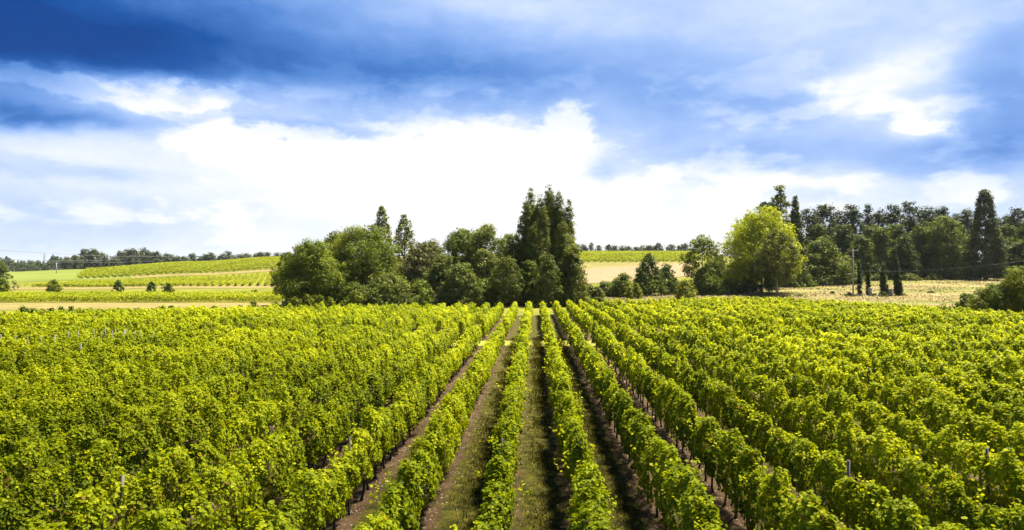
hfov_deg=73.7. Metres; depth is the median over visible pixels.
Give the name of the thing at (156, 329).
vine row
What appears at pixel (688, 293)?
bush
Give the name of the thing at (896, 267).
cypress tree
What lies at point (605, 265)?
fallow strip
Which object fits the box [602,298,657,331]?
vine row
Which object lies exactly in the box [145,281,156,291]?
bush
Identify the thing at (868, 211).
pine tree
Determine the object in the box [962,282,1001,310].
bush
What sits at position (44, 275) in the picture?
hill grass
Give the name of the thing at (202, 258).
ridge tree
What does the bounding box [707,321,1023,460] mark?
vine row
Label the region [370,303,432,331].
vine row
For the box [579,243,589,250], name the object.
ridge tree
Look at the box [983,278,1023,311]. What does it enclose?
bush
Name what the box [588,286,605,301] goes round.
bush
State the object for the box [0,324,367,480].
vine row
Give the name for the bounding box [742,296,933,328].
vine row
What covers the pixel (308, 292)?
undergrowth shrub
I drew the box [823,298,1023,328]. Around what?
vine row
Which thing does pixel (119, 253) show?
ridge tree
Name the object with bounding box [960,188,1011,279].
poplar tree
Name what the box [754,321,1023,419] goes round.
vine row
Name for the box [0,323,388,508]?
vine row
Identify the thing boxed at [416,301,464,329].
vine row
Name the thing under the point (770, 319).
vine row
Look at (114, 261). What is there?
ridge tree
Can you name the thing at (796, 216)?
fir tree
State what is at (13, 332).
vine row
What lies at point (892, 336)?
vine row
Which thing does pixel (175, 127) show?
sky
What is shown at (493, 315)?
vine row
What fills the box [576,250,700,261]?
distant vines
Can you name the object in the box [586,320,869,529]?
vine row
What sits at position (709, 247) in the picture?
walnut tree
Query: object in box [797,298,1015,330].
vine row
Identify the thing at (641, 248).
ridge tree
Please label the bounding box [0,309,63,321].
vine row
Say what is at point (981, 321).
vine row
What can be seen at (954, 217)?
pine tree
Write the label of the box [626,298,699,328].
vine row
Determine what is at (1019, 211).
pine tree
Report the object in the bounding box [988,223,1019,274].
wood tree
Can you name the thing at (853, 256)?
utility pole
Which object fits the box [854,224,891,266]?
wood tree
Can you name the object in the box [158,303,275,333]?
vine row
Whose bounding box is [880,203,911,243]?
pine tree
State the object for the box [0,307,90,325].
vine row
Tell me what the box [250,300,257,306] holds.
weed clump
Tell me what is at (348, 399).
vine row
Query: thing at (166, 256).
ridge tree
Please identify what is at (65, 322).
vine row
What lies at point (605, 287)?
hedge bush
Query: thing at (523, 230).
poplar tree
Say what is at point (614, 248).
ridge tree
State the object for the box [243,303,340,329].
vine row
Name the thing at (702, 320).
vine row
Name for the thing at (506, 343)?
crossing path
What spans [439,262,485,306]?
willow tree
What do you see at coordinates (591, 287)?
hedge bush
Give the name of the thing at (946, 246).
wood tree
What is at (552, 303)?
undergrowth shrub
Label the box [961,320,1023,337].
vine row
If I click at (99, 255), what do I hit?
power wire
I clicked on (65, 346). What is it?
vine row
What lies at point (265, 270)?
hill track
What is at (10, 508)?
vine row
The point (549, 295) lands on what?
acacia tree
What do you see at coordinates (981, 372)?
vine row
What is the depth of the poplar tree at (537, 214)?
137.65 m
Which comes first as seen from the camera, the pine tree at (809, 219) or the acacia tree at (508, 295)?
the acacia tree at (508, 295)
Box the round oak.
[800,236,855,285]
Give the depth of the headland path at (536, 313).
105.44 m
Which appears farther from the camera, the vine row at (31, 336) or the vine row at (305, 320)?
the vine row at (305, 320)
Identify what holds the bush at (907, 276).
on the meadow
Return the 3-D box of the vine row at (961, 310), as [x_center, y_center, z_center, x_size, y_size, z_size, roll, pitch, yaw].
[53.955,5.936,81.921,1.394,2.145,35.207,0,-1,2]
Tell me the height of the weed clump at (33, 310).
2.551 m
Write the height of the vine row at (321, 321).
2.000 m
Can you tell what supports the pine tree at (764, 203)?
on the ground at (521, 308)
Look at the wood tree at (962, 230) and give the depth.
259.34 m
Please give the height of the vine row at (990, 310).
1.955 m
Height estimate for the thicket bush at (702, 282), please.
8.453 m
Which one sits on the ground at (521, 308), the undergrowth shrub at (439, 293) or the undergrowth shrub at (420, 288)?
the undergrowth shrub at (439, 293)
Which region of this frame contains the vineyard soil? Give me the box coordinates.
[0,314,1023,529]
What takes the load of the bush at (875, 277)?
on the meadow
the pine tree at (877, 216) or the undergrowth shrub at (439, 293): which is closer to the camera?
the undergrowth shrub at (439, 293)
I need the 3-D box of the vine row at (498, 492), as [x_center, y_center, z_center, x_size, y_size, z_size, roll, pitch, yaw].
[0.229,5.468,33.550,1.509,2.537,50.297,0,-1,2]
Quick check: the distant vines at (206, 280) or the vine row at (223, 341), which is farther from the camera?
the distant vines at (206, 280)
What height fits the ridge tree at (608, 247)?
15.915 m
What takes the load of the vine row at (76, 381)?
on the vineyard soil
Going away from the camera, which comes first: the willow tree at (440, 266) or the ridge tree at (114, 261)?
the willow tree at (440, 266)
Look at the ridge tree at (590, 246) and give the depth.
678.52 m
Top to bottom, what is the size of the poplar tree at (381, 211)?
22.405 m
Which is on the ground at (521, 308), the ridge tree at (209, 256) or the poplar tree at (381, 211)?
the ridge tree at (209, 256)
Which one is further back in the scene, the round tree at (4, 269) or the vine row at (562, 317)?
the round tree at (4, 269)
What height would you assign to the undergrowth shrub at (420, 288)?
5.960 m
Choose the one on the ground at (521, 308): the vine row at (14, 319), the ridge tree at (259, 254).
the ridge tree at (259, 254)
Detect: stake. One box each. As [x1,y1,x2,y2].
[117,475,124,529]
[348,437,350,512]
[578,441,581,467]
[845,460,849,527]
[985,448,990,525]
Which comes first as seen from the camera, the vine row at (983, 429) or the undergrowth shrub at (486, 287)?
the vine row at (983, 429)
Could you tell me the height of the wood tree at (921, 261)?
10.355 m
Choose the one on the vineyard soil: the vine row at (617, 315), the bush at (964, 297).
the vine row at (617, 315)
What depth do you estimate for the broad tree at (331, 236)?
139.47 m
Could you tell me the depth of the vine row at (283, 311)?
71.22 m
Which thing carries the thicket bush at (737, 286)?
on the meadow
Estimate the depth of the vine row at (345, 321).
73.39 m
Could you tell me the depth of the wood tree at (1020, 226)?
258.16 m
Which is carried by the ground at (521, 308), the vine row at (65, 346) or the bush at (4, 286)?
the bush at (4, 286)
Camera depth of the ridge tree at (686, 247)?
678.60 m
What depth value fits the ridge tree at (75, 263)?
528.90 m
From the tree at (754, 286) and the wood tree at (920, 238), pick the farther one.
the wood tree at (920, 238)
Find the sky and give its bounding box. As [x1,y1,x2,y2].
[0,0,1023,271]
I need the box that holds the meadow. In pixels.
[612,277,1011,308]
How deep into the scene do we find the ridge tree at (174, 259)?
520.56 m
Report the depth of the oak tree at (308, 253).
125.17 m
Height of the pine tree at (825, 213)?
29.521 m
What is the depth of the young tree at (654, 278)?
170.75 m
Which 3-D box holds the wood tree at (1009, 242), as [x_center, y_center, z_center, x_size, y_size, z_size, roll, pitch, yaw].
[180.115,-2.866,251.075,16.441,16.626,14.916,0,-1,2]
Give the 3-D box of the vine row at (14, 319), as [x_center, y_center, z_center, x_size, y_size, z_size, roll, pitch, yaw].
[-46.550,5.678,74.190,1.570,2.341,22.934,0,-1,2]
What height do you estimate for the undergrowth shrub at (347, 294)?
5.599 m
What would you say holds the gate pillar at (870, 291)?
on the meadow
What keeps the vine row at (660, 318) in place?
on the vineyard soil
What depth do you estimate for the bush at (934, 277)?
234.82 m
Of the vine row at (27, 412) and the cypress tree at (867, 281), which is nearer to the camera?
the vine row at (27, 412)
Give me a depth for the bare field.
290.67 m
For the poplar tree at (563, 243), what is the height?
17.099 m
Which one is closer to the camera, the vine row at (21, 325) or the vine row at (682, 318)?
the vine row at (21, 325)
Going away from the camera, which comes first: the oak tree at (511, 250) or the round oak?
the oak tree at (511, 250)
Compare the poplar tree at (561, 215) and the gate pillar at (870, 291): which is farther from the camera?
the gate pillar at (870, 291)
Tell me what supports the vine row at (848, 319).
on the vineyard soil
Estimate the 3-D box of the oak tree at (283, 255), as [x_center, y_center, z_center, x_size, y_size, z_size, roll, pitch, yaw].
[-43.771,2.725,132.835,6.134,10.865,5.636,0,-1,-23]
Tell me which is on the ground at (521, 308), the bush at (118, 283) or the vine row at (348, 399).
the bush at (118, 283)
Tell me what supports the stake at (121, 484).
on the vineyard soil
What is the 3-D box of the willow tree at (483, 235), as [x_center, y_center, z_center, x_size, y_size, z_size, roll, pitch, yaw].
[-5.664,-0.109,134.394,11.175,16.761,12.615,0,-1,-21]
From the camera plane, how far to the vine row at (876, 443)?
18.84 m
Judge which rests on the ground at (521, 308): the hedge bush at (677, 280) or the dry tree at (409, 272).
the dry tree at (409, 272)
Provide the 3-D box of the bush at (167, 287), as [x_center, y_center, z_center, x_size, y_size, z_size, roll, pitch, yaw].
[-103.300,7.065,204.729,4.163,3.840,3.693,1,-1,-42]
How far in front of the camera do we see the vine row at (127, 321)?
66.72 m
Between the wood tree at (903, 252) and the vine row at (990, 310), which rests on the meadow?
the wood tree at (903, 252)
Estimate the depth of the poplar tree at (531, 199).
139.92 m
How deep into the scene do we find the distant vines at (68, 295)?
147.34 m
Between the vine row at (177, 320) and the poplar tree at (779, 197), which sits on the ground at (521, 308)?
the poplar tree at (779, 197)
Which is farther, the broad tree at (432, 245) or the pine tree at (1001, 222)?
the pine tree at (1001, 222)
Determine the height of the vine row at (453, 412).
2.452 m
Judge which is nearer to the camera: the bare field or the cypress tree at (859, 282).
the cypress tree at (859, 282)
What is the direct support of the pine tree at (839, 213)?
on the ground at (521, 308)
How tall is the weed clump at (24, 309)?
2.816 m
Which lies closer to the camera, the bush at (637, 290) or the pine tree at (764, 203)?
the bush at (637, 290)
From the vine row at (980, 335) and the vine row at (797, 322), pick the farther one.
the vine row at (797, 322)
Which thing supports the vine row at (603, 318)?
on the vineyard soil
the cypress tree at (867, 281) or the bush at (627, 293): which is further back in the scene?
the cypress tree at (867, 281)
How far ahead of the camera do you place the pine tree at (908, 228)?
274.14 m
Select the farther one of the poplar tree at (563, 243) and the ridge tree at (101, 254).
the ridge tree at (101, 254)
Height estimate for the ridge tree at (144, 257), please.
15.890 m
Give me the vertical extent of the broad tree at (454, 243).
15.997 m
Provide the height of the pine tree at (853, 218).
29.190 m
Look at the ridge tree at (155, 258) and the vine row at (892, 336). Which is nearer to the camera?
the vine row at (892, 336)
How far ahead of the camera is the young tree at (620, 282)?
165.06 m
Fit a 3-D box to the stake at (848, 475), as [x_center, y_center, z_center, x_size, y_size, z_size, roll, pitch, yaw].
[7.701,5.534,15.675,0.139,2.102,0.081,0,-1,2]
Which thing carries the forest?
on the ground at (521, 308)
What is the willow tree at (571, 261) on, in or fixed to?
on the ground at (521, 308)
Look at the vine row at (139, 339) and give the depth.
42.95 m
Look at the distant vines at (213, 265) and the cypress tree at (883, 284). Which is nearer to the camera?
the cypress tree at (883, 284)
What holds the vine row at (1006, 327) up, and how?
on the vineyard soil
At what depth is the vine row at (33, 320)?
67.41 m
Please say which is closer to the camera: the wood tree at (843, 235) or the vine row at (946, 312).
the vine row at (946, 312)
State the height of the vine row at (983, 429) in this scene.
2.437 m
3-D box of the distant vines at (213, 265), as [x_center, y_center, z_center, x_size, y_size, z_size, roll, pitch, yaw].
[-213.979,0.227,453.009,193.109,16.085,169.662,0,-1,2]
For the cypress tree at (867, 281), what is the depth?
161.82 m
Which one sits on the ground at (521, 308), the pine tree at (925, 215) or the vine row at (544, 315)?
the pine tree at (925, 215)
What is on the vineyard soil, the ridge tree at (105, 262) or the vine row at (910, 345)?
the vine row at (910, 345)
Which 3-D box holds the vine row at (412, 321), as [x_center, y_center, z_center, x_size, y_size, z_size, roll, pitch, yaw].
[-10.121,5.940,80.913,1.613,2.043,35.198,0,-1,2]
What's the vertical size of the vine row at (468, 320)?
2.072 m
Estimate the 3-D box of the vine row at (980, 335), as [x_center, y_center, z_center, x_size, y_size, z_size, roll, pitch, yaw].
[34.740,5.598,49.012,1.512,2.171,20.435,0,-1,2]
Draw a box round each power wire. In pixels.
[2,250,183,256]
[13,259,119,260]
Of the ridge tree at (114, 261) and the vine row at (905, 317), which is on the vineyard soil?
the vine row at (905, 317)
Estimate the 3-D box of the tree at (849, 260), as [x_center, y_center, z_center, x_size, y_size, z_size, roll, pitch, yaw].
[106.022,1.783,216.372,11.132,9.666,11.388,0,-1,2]
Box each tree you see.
[0,261,12,285]
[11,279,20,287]
[59,256,73,269]
[70,254,84,268]
[78,248,88,268]
[84,248,102,267]
[96,251,105,267]
[101,254,110,266]
[108,256,121,266]
[114,250,125,265]
[121,247,142,264]
[133,247,151,263]
[146,251,166,262]
[162,253,172,261]
[170,255,181,261]
[181,255,191,260]
[188,253,197,260]
[199,253,209,260]
[202,252,217,260]
[220,250,234,259]
[241,252,251,257]
[253,252,265,256]
[267,237,352,306]
[271,251,292,299]
[311,224,408,301]
[316,230,356,293]
[348,271,420,306]
[370,205,394,277]
[392,214,414,282]
[395,238,453,292]
[400,241,444,288]
[422,254,461,294]
[429,226,492,290]
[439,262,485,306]
[461,222,510,303]
[485,233,527,302]
[486,255,525,306]
[513,260,545,306]
[514,201,533,303]
[523,187,535,245]
[525,221,546,302]
[530,252,563,306]
[532,194,546,226]
[536,205,551,304]
[540,184,559,280]
[552,190,569,260]
[553,221,576,299]
[555,245,591,306]
[564,199,576,268]
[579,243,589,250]
[588,242,594,250]
[594,245,603,250]
[604,244,611,250]
[611,244,618,250]
[611,272,633,297]
[622,246,632,250]
[632,252,669,295]
[638,245,649,250]
[645,245,657,250]
[653,242,664,250]
[655,263,676,294]
[665,244,678,250]
[679,234,724,277]
[679,243,690,250]
[717,205,807,292]
[743,249,780,293]
[750,228,803,294]
[754,201,774,278]
[768,184,790,258]
[785,195,810,274]
[792,207,823,244]
[803,223,834,275]
[813,202,837,242]
[826,208,855,249]
[830,224,861,269]
[836,256,864,283]
[841,203,864,244]
[841,234,882,276]
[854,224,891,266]
[856,260,862,295]
[862,203,874,226]
[865,227,899,279]
[865,263,870,295]
[867,207,887,227]
[877,223,910,265]
[879,263,886,294]
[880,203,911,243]
[886,236,925,279]
[892,255,899,295]
[897,279,903,295]
[901,200,920,237]
[901,254,931,277]
[906,226,946,275]
[908,218,941,251]
[912,205,938,231]
[920,215,972,279]
[931,205,951,223]
[939,242,981,278]
[951,213,972,231]
[952,220,970,257]
[956,208,982,249]
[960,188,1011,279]
[987,236,1019,275]
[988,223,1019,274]
[995,213,1013,229]
[1003,239,1023,278]
[1006,205,1023,227]
[1012,221,1023,261]
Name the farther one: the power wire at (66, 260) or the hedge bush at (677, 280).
the power wire at (66, 260)
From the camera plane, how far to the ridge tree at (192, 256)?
672.29 m
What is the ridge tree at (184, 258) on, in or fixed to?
on the ground at (521, 308)
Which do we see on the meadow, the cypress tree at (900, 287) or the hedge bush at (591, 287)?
the cypress tree at (900, 287)
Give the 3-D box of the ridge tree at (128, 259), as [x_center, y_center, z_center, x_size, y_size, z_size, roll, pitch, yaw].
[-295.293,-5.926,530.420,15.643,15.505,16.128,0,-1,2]
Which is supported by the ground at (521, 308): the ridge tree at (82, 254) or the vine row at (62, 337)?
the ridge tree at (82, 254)
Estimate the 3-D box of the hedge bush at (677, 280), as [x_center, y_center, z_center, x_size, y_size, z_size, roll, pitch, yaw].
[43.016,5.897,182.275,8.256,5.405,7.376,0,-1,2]
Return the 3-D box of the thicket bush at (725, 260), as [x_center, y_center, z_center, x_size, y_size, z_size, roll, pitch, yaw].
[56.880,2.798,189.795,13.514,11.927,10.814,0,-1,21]
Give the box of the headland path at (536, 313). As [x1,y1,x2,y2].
[502,312,567,315]
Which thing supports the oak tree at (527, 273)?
on the wood floor
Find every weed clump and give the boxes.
[18,305,31,313]
[29,306,37,313]
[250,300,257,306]
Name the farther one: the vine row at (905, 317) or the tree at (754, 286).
the tree at (754, 286)
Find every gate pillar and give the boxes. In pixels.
[867,288,872,295]
[888,289,893,295]
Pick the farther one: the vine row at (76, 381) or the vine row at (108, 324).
the vine row at (108, 324)
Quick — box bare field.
[575,263,690,284]
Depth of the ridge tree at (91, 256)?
525.37 m
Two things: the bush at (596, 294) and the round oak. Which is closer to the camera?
the bush at (596, 294)
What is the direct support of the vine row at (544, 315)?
on the vineyard soil
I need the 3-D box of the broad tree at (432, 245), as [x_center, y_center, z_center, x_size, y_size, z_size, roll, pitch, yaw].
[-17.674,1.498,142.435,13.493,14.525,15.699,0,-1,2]
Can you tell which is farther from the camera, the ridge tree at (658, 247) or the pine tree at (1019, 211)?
the ridge tree at (658, 247)
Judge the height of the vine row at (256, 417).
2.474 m
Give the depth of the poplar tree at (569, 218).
138.33 m
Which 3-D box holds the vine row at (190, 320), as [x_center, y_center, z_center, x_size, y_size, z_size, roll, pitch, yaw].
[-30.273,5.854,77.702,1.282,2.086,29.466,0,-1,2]
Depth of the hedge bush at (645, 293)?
176.40 m
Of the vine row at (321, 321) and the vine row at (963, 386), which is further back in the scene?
the vine row at (321, 321)
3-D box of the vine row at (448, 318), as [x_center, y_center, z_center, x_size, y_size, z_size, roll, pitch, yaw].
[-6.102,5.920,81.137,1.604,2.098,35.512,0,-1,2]
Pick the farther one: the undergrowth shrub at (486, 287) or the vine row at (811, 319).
the undergrowth shrub at (486, 287)
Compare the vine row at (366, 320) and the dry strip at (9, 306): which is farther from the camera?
the dry strip at (9, 306)
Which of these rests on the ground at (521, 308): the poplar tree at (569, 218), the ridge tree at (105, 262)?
the ridge tree at (105, 262)
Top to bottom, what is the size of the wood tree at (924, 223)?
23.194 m
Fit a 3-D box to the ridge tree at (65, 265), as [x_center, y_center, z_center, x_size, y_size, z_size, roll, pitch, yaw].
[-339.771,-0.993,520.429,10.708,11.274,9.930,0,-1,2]
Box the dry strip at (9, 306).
[0,303,281,309]
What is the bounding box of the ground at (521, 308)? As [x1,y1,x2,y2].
[0,254,879,313]
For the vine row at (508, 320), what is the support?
on the vineyard soil
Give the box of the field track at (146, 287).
[10,286,274,289]
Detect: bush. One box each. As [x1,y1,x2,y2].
[0,278,11,291]
[45,279,63,291]
[111,280,123,291]
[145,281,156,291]
[160,282,175,292]
[288,296,301,308]
[301,294,315,307]
[314,295,325,307]
[325,297,335,307]
[348,290,363,305]
[585,283,594,295]
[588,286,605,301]
[597,281,614,297]
[623,287,634,298]
[632,279,652,294]
[632,283,642,298]
[658,278,684,293]
[673,278,697,299]
[686,267,730,295]
[701,254,729,287]
[719,261,759,292]
[772,252,817,287]
[870,273,887,280]
[898,271,922,280]
[924,273,947,279]
[949,275,973,279]
[951,292,978,309]
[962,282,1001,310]
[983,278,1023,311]
[996,265,1023,315]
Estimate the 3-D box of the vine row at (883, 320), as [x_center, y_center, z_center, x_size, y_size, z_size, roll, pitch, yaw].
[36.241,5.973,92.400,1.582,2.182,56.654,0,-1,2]
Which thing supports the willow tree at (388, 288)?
on the wood floor
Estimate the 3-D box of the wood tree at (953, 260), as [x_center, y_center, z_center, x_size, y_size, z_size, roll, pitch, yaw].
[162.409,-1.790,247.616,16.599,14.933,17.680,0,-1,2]
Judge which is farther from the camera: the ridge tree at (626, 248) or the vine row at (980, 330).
the ridge tree at (626, 248)
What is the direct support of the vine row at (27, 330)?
on the vineyard soil
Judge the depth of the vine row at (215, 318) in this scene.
69.27 m
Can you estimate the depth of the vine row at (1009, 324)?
58.68 m
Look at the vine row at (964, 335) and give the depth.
50.45 m
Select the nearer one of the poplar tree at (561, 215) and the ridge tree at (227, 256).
the poplar tree at (561, 215)
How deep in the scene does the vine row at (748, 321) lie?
72.06 m
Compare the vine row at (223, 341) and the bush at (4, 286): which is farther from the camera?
the bush at (4, 286)
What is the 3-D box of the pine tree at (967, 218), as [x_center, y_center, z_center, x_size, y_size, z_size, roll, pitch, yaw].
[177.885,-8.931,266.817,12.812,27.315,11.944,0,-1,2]
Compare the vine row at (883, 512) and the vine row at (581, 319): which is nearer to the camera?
the vine row at (883, 512)
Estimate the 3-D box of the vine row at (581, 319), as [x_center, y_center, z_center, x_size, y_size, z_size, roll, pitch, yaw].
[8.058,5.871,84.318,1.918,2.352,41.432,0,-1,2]
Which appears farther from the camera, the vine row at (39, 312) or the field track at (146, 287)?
the field track at (146, 287)
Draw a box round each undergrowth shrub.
[296,287,315,304]
[336,281,371,306]
[406,278,435,306]
[430,285,460,306]
[463,276,499,306]
[540,280,578,306]
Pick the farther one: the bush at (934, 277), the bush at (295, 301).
the bush at (934, 277)
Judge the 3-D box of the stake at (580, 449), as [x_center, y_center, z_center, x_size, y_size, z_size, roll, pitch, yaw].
[1.729,5.554,17.375,0.087,2.100,0.087,0,-1,-4]
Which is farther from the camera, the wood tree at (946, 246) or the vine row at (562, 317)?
the wood tree at (946, 246)
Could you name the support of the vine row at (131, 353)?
on the vineyard soil
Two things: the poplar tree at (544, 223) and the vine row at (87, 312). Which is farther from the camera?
the poplar tree at (544, 223)
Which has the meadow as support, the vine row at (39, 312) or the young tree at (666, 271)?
the young tree at (666, 271)
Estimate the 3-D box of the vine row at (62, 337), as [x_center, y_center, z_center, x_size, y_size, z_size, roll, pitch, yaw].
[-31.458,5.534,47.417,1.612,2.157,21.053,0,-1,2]
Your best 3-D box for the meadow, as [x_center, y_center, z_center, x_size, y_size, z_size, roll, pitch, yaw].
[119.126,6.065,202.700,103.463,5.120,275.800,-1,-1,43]
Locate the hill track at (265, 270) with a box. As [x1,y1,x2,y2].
[131,269,277,278]
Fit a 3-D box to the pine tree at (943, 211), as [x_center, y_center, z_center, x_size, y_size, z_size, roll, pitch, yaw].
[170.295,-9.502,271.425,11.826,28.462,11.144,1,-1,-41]
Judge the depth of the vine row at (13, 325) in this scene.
53.82 m
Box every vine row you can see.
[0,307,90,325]
[0,307,123,326]
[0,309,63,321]
[0,319,268,400]
[0,320,174,368]
[0,321,80,340]
[0,321,244,390]
[0,322,28,329]
[0,322,55,334]
[0,322,198,372]
[0,322,221,381]
[0,322,317,436]
[0,322,341,452]
[0,322,413,529]
[0,323,127,351]
[0,323,146,355]
[0,323,291,411]
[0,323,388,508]
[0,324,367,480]
[1,308,140,327]
[1,321,104,348]
[19,321,440,529]
[23,304,167,328]
[46,306,180,332]
[68,304,205,327]
[89,305,218,328]
[94,322,458,529]
[109,306,236,332]
[133,304,253,331]
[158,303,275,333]
[178,303,292,330]
[199,305,308,329]
[219,301,325,332]
[227,324,484,529]
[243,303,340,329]
[263,303,357,330]
[284,303,372,332]
[306,302,387,333]
[328,304,403,326]
[350,302,418,333]
[353,323,505,529]
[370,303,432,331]
[394,302,445,334]
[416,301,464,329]
[436,302,475,332]
[450,322,531,529]
[458,302,489,332]
[478,302,504,336]
[500,301,518,335]
[520,301,533,331]
[539,301,550,334]
[541,322,616,529]
[550,301,570,335]
[565,300,592,334]
[567,321,772,529]
[579,299,615,334]
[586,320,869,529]
[589,298,636,331]
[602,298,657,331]
[611,298,678,331]
[614,321,998,529]
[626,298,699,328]
[637,298,720,331]
[637,319,1023,529]
[648,297,743,330]
[657,298,764,330]
[659,324,1023,509]
[670,297,783,327]
[681,297,807,332]
[682,321,1023,493]
[691,298,825,331]
[700,296,846,329]
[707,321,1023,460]
[711,296,868,327]
[723,296,889,327]
[732,295,910,329]
[732,323,1023,427]
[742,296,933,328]
[751,296,953,327]
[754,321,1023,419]
[762,296,973,327]
[775,296,996,327]
[778,323,1023,402]
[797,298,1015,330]
[800,323,1023,394]
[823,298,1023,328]
[826,322,1023,384]
[845,322,1023,370]
[858,301,1022,322]
[869,319,1022,367]
[886,302,1021,324]
[894,321,1023,353]
[917,322,1023,346]
[941,321,1022,342]
[943,306,1023,315]
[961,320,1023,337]
[985,323,1023,332]
[1005,320,1023,329]
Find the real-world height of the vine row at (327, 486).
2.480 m
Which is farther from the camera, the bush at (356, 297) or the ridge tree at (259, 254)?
the ridge tree at (259, 254)
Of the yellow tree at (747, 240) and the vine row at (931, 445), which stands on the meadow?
the yellow tree at (747, 240)
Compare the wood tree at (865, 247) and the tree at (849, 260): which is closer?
the tree at (849, 260)
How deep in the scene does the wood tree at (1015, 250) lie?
242.37 m
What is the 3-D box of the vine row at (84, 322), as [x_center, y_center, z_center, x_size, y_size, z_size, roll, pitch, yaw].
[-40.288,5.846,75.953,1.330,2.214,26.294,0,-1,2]
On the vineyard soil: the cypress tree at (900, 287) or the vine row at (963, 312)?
the vine row at (963, 312)
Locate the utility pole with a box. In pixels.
[847,249,857,295]
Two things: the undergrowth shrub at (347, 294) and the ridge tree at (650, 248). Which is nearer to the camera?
the undergrowth shrub at (347, 294)
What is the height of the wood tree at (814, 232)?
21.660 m
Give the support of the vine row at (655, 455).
on the vineyard soil
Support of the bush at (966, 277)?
on the meadow
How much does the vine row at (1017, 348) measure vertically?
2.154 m
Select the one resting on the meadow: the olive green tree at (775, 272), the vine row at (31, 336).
the olive green tree at (775, 272)
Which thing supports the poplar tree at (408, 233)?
on the wood floor
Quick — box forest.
[0,255,189,271]
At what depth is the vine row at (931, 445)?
20.01 m
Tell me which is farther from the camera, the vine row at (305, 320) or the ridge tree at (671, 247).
the ridge tree at (671, 247)
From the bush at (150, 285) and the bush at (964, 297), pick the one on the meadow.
the bush at (964, 297)
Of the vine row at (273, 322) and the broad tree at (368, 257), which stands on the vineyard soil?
the vine row at (273, 322)
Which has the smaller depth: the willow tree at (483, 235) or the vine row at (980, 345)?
the vine row at (980, 345)
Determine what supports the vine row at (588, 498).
on the vineyard soil
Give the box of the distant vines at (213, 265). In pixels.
[75,256,285,277]
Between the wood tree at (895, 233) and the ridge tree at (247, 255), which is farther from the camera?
the ridge tree at (247, 255)
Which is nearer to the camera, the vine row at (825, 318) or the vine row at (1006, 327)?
the vine row at (1006, 327)
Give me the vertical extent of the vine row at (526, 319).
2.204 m
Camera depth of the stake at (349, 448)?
17.87 m
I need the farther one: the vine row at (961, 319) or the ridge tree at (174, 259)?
the ridge tree at (174, 259)
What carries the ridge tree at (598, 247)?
on the ground at (521, 308)
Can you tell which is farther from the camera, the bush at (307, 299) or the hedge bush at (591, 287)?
the hedge bush at (591, 287)
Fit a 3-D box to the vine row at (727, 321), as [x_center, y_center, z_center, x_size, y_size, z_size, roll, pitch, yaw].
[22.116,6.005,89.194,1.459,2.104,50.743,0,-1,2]
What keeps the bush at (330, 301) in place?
on the ground at (521, 308)
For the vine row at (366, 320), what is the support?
on the vineyard soil
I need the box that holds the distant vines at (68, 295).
[0,290,283,301]
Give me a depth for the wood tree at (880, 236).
245.08 m
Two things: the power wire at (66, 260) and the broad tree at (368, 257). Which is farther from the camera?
the power wire at (66, 260)
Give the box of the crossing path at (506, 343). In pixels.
[321,340,825,345]
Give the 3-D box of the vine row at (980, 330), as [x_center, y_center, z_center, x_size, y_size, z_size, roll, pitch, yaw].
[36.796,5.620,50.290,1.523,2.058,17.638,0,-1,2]
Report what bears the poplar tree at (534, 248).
on the wood floor
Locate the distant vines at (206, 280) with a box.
[22,272,281,286]
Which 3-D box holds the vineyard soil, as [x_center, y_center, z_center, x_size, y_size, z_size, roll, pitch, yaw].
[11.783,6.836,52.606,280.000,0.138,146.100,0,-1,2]
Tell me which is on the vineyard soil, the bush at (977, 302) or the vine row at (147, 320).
the vine row at (147, 320)
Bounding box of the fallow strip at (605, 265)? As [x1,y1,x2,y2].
[581,262,683,268]
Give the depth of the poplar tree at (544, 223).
133.83 m
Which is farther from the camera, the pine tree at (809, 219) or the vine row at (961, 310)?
the pine tree at (809, 219)
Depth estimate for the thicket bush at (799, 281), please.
201.81 m
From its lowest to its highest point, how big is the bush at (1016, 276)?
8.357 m
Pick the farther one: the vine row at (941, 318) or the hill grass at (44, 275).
the hill grass at (44, 275)
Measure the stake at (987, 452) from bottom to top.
2.102 m
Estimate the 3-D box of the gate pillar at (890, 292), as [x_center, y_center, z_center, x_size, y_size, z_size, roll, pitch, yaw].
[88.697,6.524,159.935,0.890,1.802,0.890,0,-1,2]
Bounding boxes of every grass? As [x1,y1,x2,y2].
[1,269,130,281]
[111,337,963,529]
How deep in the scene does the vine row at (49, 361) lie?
37.83 m
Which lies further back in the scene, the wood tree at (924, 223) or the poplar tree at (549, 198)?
the wood tree at (924, 223)
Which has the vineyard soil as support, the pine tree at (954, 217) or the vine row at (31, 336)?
the vine row at (31, 336)
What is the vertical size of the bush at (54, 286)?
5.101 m
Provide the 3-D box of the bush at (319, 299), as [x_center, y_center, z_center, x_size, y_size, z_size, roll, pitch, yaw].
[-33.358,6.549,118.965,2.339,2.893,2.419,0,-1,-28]
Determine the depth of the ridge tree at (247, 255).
674.06 m
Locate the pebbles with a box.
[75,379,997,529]

